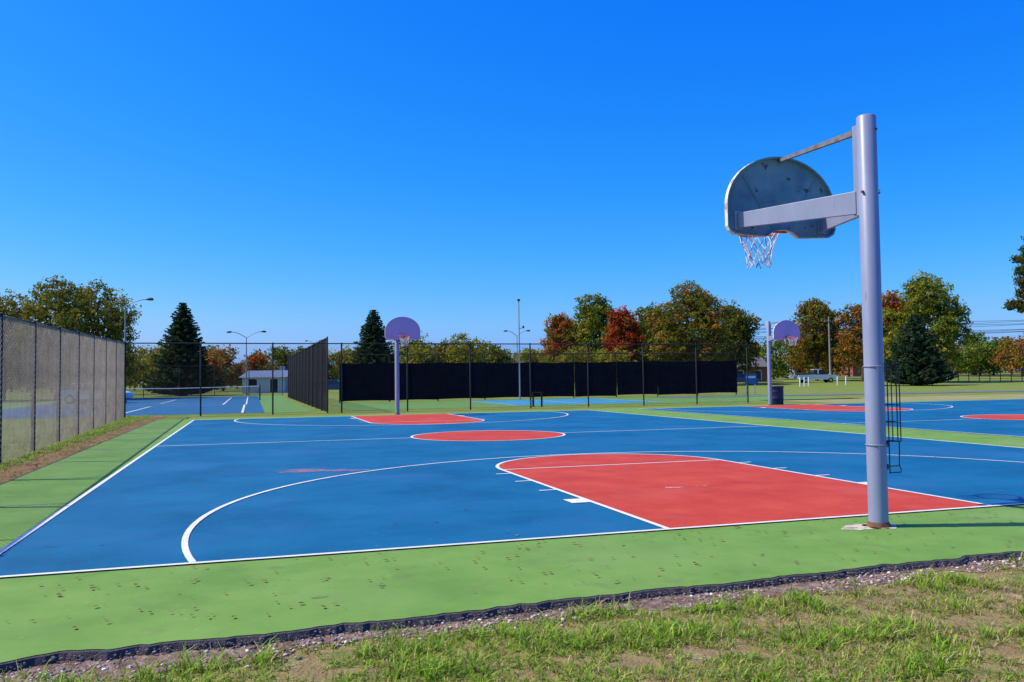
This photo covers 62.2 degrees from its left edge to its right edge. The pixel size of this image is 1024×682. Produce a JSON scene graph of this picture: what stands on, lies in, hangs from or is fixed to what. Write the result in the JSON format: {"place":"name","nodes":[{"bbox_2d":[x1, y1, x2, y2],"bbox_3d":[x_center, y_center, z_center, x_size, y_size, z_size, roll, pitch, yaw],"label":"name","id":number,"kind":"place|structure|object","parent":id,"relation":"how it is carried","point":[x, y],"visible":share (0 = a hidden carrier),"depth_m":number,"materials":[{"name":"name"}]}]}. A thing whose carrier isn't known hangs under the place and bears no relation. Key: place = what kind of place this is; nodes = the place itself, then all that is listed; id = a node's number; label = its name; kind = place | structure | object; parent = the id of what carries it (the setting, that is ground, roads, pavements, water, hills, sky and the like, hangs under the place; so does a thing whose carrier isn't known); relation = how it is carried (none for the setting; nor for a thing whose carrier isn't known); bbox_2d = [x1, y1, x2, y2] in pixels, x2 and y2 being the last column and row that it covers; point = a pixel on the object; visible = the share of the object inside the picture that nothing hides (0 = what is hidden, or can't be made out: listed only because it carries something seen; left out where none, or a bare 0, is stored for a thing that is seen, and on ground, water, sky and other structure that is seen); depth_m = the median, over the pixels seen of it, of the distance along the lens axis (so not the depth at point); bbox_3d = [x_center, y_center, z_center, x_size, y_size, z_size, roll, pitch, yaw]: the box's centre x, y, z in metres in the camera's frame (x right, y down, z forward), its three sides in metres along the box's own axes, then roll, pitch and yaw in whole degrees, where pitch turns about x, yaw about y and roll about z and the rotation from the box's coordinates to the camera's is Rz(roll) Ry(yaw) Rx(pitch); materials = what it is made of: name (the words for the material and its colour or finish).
{"place":"outdoors","nodes":[
{"label":"outdoors","id":0,"kind":"place"},
{"bbox_2d":[61,383,132,403],"bbox_3d":[-29.355,3.687,59.913,4.500,1.460,1.850,-1,-2,0],"label":"parked car","id":1,"kind":"object","parent":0,"point":[129,394],"visible":0.09,"depth_m":59.14,"materials":[{"name":"blue paint"}]},
{"bbox_2d":[320,380,338,391],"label":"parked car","id":2,"kind":"object","parent":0,"point":[334,385],"visible":0.18,"depth_m":93.99,"materials":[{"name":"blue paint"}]},
{"bbox_2d":[0,371,1023,681],"bbox_3d":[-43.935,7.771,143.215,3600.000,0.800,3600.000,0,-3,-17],"label":"grass ground","id":3,"kind":"structure","parent":0,"point":[838,385],"depth_m":59.98,"materials":[{"name":"green plant"}]},
{"bbox_2d":[0,288,46,400],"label":"oak tree","id":4,"kind":"object","parent":3,"relation":"on","point":[14,305],"visible":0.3,"depth_m":74.41,"materials":[{"name":"green plant"}]},
{"bbox_2d":[3,273,106,378],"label":"oak tree","id":5,"kind":"object","parent":3,"relation":"on","point":[60,317],"visible":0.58,"depth_m":71.31,"materials":[{"name":"green plant"}]},
{"bbox_2d":[0,313,124,463],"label":"chain link fence","id":6,"kind":"object","parent":3,"relation":"on","point":[113,388],"visible":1,"depth_m":21.05,"materials":[{"name":"metal"}]},
{"bbox_2d":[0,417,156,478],"bbox_3d":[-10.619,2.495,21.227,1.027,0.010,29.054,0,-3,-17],"label":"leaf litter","id":7,"kind":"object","parent":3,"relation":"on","point":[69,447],"visible":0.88,"depth_m":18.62,"materials":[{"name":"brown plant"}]},
{"bbox_2d":[0,415,161,481],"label":"grass verge","id":8,"kind":"object","parent":3,"relation":"on","point":[97,431],"depth_m":21.43,"materials":[{"name":"green plant"}]},
{"bbox_2d":[0,415,168,483],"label":"dirt strip","id":9,"kind":"object","parent":3,"relation":"on","point":[52,457],"visible":0.48,"depth_m":17.28,"materials":[{"name":"brown soil"}]},
{"bbox_2d":[68,277,143,382],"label":"oak tree","id":10,"kind":"object","parent":3,"relation":"on","point":[112,322],"visible":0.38,"depth_m":75.70,"materials":[{"name":"green plant"}]},
{"bbox_2d":[6,365,282,399],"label":"chain link fence","id":11,"kind":"object","parent":3,"relation":"on","point":[143,380],"visible":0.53,"depth_m":83.33,"materials":[{"name":"metal"}]},
{"bbox_2d":[2,385,312,418],"bbox_3d":[-26.904,3.742,58.200,22.737,1.150,47.190,0,-3,-17],"label":"tennis court","id":12,"kind":"object","parent":3,"relation":"on","point":[278,406],"visible":0.59,"depth_m":51.97,"materials":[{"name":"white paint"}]},
{"bbox_2d":[124,298,153,402],"bbox_3d":[-26.411,0.666,60.041,2.142,7.470,0.270,-1,-2,0],"label":"street lamp","id":13,"kind":"object","parent":12,"relation":"on","point":[151,299],"visible":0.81,"depth_m":60.11,"materials":[{"name":"metal"}]},
{"bbox_2d":[141,302,222,395],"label":"spruce tree","id":14,"kind":"object","parent":3,"relation":"on","point":[183,329],"visible":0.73,"depth_m":86.78,"materials":[{"name":"green plant"}]},
{"bbox_2d":[227,331,265,394],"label":"street lamp","id":15,"kind":"object","parent":3,"relation":"on","point":[246,393],"visible":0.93,"depth_m":86.03,"materials":[{"name":"metal"}]},
{"bbox_2d":[242,377,287,392],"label":"walls","id":16,"kind":"structure","parent":3,"relation":"on","point":[265,380],"depth_m":99.89,"materials":[{"name":"grey paint"}]},
{"bbox_2d":[238,370,287,377],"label":"roof","id":17,"kind":"structure","parent":16,"relation":"on","point":[259,374],"depth_m":101.29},
{"bbox_2d":[248,379,277,392],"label":"windows and door","id":18,"kind":"structure","parent":16,"relation":"attached to","point":[253,381],"depth_m":99.85,"materials":[{"name":"black glass"}]},
{"bbox_2d":[248,378,278,392],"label":"trim","id":19,"kind":"structure","parent":16,"relation":"attached to","point":[269,382],"depth_m":99.87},
{"bbox_2d":[288,336,327,412],"bbox_3d":[-13.576,2.321,54.831,0.070,3.550,35.892,0,-3,-17],"label":"chain link fence","id":20,"kind":"object","parent":3,"relation":"on","point":[307,354],"visible":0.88,"depth_m":47.89,"materials":[{"name":"metal"}]},
{"bbox_2d":[349,309,399,363],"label":"spruce tree","id":21,"kind":"object","parent":3,"relation":"on","point":[371,330],"visible":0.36,"depth_m":99.20,"materials":[{"name":"green plant"}]},
{"bbox_2d":[125,342,748,417],"bbox_3d":[-1.942,1.666,39.485,29.528,3.250,0.070,0,-3,-17],"label":"chain link fence","id":22,"kind":"object","parent":3,"relation":"on","point":[406,359],"visible":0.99,"depth_m":38.95,"materials":[{"name":"metal"}]},
{"bbox_2d":[0,398,1023,672],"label":"basketball court","id":23,"kind":"object","parent":3,"relation":"on","point":[286,508],"visible":0.91,"depth_m":8.77,"materials":[{"name":"paint"}]},
{"bbox_2d":[385,317,419,414],"bbox_3d":[-4.439,0.977,32.995,1.290,3.885,2.050,1,-3,-39],"label":"basketball hoop","id":24,"kind":"object","parent":23,"relation":"on","point":[397,329],"visible":0.99,"depth_m":32.81,"materials":[{"name":"grey paint"}]},
{"bbox_2d":[0,553,1020,674],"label":"asphalt crumbs","id":25,"kind":"object","parent":23,"relation":"on","point":[53,658],"visible":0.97,"depth_m":5.19,"materials":[{"name":"black asphalt"}]},
{"bbox_2d":[6,420,1018,627],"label":"fallen leaves","id":26,"kind":"object","parent":23,"relation":"on","point":[477,556],"visible":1,"depth_m":6.55,"materials":[{"name":"brown plant"}]},
{"bbox_2d":[772,386,783,404],"bbox_3d":[12.294,2.546,39.516,0.722,0.900,0.690,0,-3,-17],"label":"trash can","id":27,"kind":"object","parent":23,"relation":"on","point":[777,395],"visible":0.69,"depth_m":39.24,"materials":[{"name":"blue plastic"}]},
{"bbox_2d":[766,320,799,404],"bbox_3d":[11.993,0.983,38.036,1.290,3.885,2.050,1,-3,-39],"label":"basketball hoop","id":28,"kind":"object","parent":23,"relation":"on","point":[786,329],"visible":0.98,"depth_m":37.91,"materials":[{"name":"grey paint"}]},
{"bbox_2d":[725,113,901,527],"bbox_3d":[3.226,-0.149,8.998,1.290,3.885,2.073,1,-3,-39],"label":"basketball hoop","id":29,"kind":"object","parent":23,"relation":"on","point":[765,198],"visible":0.97,"depth_m":8.11,"materials":[{"name":"grey paint"}]},
{"bbox_2d":[0,558,1023,681],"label":"dirt path edge","id":30,"kind":"object","parent":3,"relation":"on","point":[655,603],"visible":0.23,"depth_m":4.97,"materials":[{"name":"grey gravel"}]},
{"bbox_2d":[0,557,1023,681],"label":"gravel","id":31,"kind":"structure","parent":30,"relation":"on","point":[103,667],"depth_m":5.05,"materials":[{"name":"grey gravel"}]},
{"bbox_2d":[6,326,1023,392],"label":"distant trees","id":32,"kind":"object","parent":3,"relation":"on","point":[1006,353],"visible":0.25,"depth_m":135.49,"materials":[{"name":"green plant"}]},
{"bbox_2d":[504,330,529,362],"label":"street lamp","id":33,"kind":"object","parent":3,"relation":"on","point":[517,344],"visible":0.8,"depth_m":108.06,"materials":[{"name":"metal"}]},
{"bbox_2d":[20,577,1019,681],"bbox_3d":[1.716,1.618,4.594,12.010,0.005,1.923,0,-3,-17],"label":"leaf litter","id":34,"kind":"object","parent":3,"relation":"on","point":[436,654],"visible":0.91,"depth_m":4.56,"materials":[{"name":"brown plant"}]},
{"bbox_2d":[339,353,736,401],"bbox_3d":[2.741,2.402,57.668,28.508,3.125,0.238,0,-3,-17],"label":"windscreen fence","id":35,"kind":"object","parent":3,"relation":"on","point":[352,386],"visible":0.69,"depth_m":57.16,"materials":[{"name":"fabric"}]},
{"bbox_2d":[538,311,590,362],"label":"red maple tree","id":36,"kind":"object","parent":3,"relation":"on","point":[559,324],"visible":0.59,"depth_m":123.63,"materials":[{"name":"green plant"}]},
{"bbox_2d":[117,568,1023,681],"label":"lawn thatch","id":37,"kind":"object","parent":3,"relation":"on","point":[319,673],"visible":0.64,"depth_m":4.55,"materials":[{"name":"beige plant"}]},
{"bbox_2d":[563,293,615,360],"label":"maple tree","id":38,"kind":"object","parent":3,"relation":"on","point":[592,324],"visible":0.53,"depth_m":120.85,"materials":[{"name":"green plant"}]},
{"bbox_2d":[329,392,864,409],"bbox_3d":[4.508,3.207,50.397,29.029,0.750,14.198,0,-3,-17],"label":"tennis court","id":39,"kind":"object","parent":3,"relation":"on","point":[451,404],"visible":0.77,"depth_m":48.93,"materials":[{"name":"blue paint"}]},
{"bbox_2d":[517,299,523,399],"bbox_3d":[0.600,0.547,55.027,0.430,6.550,0.160,-1,-2,0],"label":"flood light","id":40,"kind":"object","parent":39,"relation":"on","point":[518,300],"visible":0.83,"depth_m":55.01,"materials":[{"name":"paint"}]},
{"bbox_2d":[600,304,645,361],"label":"red maple tree","id":41,"kind":"object","parent":3,"relation":"on","point":[622,326],"visible":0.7,"depth_m":111.18,"materials":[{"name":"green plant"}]},
{"bbox_2d":[632,301,666,359],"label":"maple tree","id":42,"kind":"object","parent":3,"relation":"on","point":[641,318],"visible":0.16,"depth_m":126.66,"materials":[{"name":"green plant"}]},
{"bbox_2d":[641,279,734,361],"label":"oak tree","id":43,"kind":"object","parent":3,"relation":"on","point":[706,316],"visible":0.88,"depth_m":108.44,"materials":[{"name":"green plant"}]},
{"bbox_2d":[711,299,764,373],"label":"oak tree","id":44,"kind":"object","parent":3,"relation":"on","point":[740,331],"visible":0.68,"depth_m":116.55,"materials":[{"name":"green plant"}]},
{"bbox_2d":[745,374,756,394],"bbox_3d":[17.402,3.154,61.901,0.840,1.500,0.102,-1,-2,0],"label":"park sign","id":45,"kind":"object","parent":3,"relation":"on","point":[752,378],"visible":0.89,"depth_m":61.87,"materials":[{"name":"blue metal"}]},
{"bbox_2d":[737,367,766,381],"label":"walls","id":46,"kind":"structure","parent":3,"relation":"on","point":[764,374],"depth_m":125.90,"materials":[{"name":"brick"}]},
{"bbox_2d":[737,371,760,378],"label":"windows and door","id":47,"kind":"structure","parent":46,"relation":"attached to","point":[758,375],"depth_m":125.84,"materials":[{"name":"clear glass"}]},
{"bbox_2d":[737,357,766,366],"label":"roof","id":48,"kind":"structure","parent":46,"relation":"on","point":[761,361],"depth_m":126.97,"materials":[{"name":"grey"}]},
{"bbox_2d":[781,297,845,380],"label":"maple tree","id":49,"kind":"object","parent":3,"relation":"on","point":[812,347],"visible":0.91,"depth_m":123.63,"materials":[{"name":"green plant"}]},
{"bbox_2d":[794,369,836,382],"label":"white pickup truck","id":50,"kind":"object","parent":3,"relation":"on","point":[818,374],"visible":0.89,"depth_m":114.93,"materials":[{"name":"paint"}]},
{"bbox_2d":[824,317,833,374],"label":"utility pole","id":51,"kind":"object","parent":3,"relation":"on","point":[829,321],"visible":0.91,"depth_m":115.95,"materials":[{"name":"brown wood"}]},
{"bbox_2d":[832,303,884,380],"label":"maple tree","id":52,"kind":"object","parent":3,"relation":"on","point":[851,349],"visible":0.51,"depth_m":118.14,"materials":[{"name":"orange plant"}]},
{"bbox_2d":[882,290,906,375],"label":"red maple tree","id":53,"kind":"object","parent":3,"relation":"on","point":[889,296],"visible":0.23,"depth_m":107.40,"materials":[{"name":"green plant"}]},
{"bbox_2d":[884,314,958,385],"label":"blue spruce tree","id":54,"kind":"object","parent":3,"relation":"on","point":[916,361],"visible":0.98,"depth_m":90.73,"materials":[{"name":"green plant"}]},
{"bbox_2d":[882,269,975,367],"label":"oak tree","id":55,"kind":"object","parent":3,"relation":"on","point":[925,299],"visible":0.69,"depth_m":102.03,"materials":[{"name":"green plant"}]},
{"bbox_2d":[948,370,1023,381],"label":"park boundary fence","id":56,"kind":"object","parent":3,"relation":"on","point":[989,374],"visible":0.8,"depth_m":106.01,"materials":[{"name":"paint"}]},
{"bbox_2d":[1001,236,1023,313],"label":"pine tree","id":57,"kind":"object","parent":3,"relation":"on","point":[1018,304],"visible":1,"depth_m":40.68,"materials":[{"name":"green plant"}]},
{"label":"utility pole","id":58,"kind":"object","parent":3,"relation":"on","visible":0},
{"bbox_2d":[561,320,1023,341],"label":"power lines","id":59,"kind":"object","parent":58,"relation":"attached to","point":[983,332],"visible":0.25,"depth_m":121.24,"materials":[{"name":"black metal"}]},
{"bbox_2d":[0,0,1023,382],"label":"sky","id":60,"kind":"structure","parent":0,"point":[293,171],"materials":[{"name":"blue"}]},
{"bbox_2d":[0,550,1023,681],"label":"grass lawn","id":61,"kind":"structure","parent":0,"point":[606,657],"depth_m":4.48,"materials":[{"name":"green plant"}]},
{"bbox_2d":[737,374,760,384],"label":"parked car","id":62,"kind":"object","parent":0,"point":[742,378],"visible":0.23,"depth_m":108.98,"materials":[{"name":"blue paint"}]},
{"bbox_2d":[787,363,809,376],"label":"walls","id":63,"kind":"structure","parent":0,"point":[805,373],"depth_m":165.86,"materials":[{"name":"white"}]},
{"bbox_2d":[661,390,1023,397],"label":"paved path","id":64,"kind":"structure","parent":0,"point":[847,393],"depth_m":59.13,"materials":[{"name":"concrete"}]},
{"bbox_2d":[840,365,888,375],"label":"walls","id":65,"kind":"structure","parent":0,"point":[855,372],"depth_m":169.88,"materials":[{"name":"brick"}]},
{"bbox_2d":[784,394,1023,402],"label":"dry field","id":66,"kind":"structure","parent":0,"point":[931,398],"depth_m":47.01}
]}

